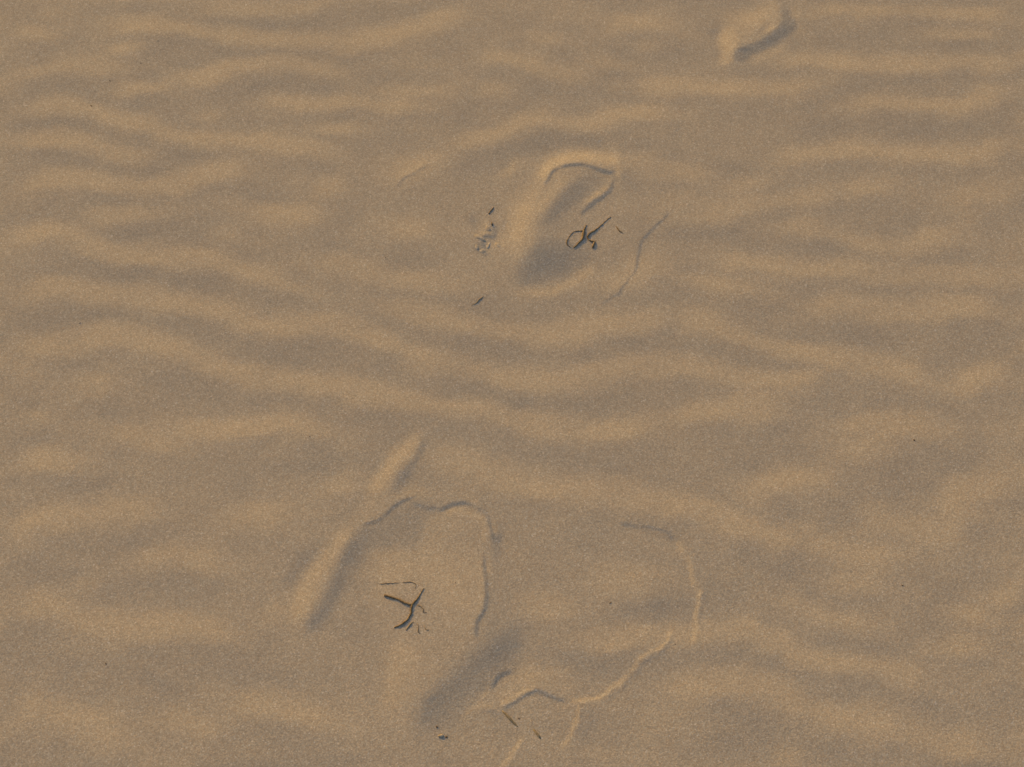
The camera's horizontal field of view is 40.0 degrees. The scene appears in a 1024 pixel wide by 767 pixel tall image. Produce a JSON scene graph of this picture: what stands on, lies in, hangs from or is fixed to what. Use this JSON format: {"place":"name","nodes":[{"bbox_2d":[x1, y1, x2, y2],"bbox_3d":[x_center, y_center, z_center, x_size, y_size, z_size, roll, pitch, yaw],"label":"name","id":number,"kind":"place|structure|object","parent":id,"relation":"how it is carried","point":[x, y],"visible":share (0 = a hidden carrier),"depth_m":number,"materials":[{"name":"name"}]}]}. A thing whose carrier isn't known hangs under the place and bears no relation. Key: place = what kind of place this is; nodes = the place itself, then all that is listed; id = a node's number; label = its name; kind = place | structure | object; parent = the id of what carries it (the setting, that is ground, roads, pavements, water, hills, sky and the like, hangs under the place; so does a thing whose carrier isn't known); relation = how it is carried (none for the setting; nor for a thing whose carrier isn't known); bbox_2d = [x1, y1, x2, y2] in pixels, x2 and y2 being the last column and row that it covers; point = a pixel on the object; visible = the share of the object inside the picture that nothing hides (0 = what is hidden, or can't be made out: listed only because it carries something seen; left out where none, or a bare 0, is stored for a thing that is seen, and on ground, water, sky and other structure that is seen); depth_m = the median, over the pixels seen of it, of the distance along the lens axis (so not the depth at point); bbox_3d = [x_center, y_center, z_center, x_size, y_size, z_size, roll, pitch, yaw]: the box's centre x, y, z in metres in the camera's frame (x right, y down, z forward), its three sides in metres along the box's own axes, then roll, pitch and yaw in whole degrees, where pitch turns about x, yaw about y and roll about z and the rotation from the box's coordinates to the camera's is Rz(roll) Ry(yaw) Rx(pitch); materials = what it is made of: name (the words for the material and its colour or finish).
{"place":"outdoors","nodes":[
{"label":"outdoors","id":0,"kind":"place"},
{"bbox_2d":[0,0,1023,766],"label":"sand ground","id":1,"kind":"structure","parent":0,"point":[278,394],"depth_m":1.81,"materials":[{"name":"beige sand"}]},
{"bbox_2d":[377,499,498,736],"bbox_3d":[-0.088,0.272,1.667,0.147,0.006,0.294,0,62,0],"label":"footprint","id":2,"kind":"object","parent":1,"relation":"on","point":[424,672],"visible":1,"depth_m":1.67},
{"bbox_2d":[380,581,415,587],"bbox_3d":[-0.137,0.241,1.684,0.044,0.003,0.009,0,62,0],"label":"rootlet","id":3,"kind":"object","parent":2,"relation":"on","point":[399,582],"visible":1,"depth_m":1.69,"materials":[{"name":"brown plant"}]},
{"bbox_2d":[384,588,423,627],"bbox_3d":[-0.126,0.267,1.669,0.049,0.004,0.044,-8,62,-4],"label":"forked twig","id":4,"kind":"object","parent":2,"relation":"on","point":[407,603],"visible":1,"depth_m":1.67,"materials":[{"name":"brown wood"}]},
{"bbox_2d":[474,234,484,241],"bbox_3d":[-0.044,-0.198,1.917,0.016,0.003,0.012,0,62,0],"label":"sand clod","id":5,"kind":"object","parent":1,"relation":"on","point":[479,237],"visible":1,"depth_m":1.92,"materials":[{"name":"beige sand"}]},
{"bbox_2d":[502,710,517,726],"bbox_3d":[-0.002,0.384,1.609,0.003,0.003,0.026,-40,69,-19],"label":"buried stick","id":6,"kind":"object","parent":1,"relation":"on","point":[510,719],"visible":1,"depth_m":1.61,"materials":[{"name":"brown wood"}]},
{"bbox_2d":[506,150,618,286],"bbox_3d":[0.073,-0.232,1.934,0.106,0.008,0.250,16,63,9],"label":"footprint","id":7,"kind":"object","parent":1,"relation":"on","point":[574,188],"visible":1,"depth_m":1.93},
{"bbox_2d":[566,224,586,247],"bbox_3d":[0.090,-0.201,1.918,0.019,0.004,0.044,37,68,18],"label":"curled twig","id":8,"kind":"object","parent":7,"relation":"on","point":[583,234],"visible":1,"depth_m":1.92,"materials":[{"name":"brown wood"}]},
{"bbox_2d":[587,218,608,247],"bbox_3d":[0.116,-0.209,1.923,0.016,0.004,0.058,23,64,12],"label":"crooked twig","id":9,"kind":"object","parent":1,"relation":"on","point":[593,241],"visible":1,"depth_m":1.92,"materials":[{"name":"brown wood"}]},
{"bbox_2d":[715,0,799,63],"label":"footprint","id":10,"kind":"object","parent":1,"relation":"on","point":[752,28],"visible":1,"depth_m":2.09}
]}

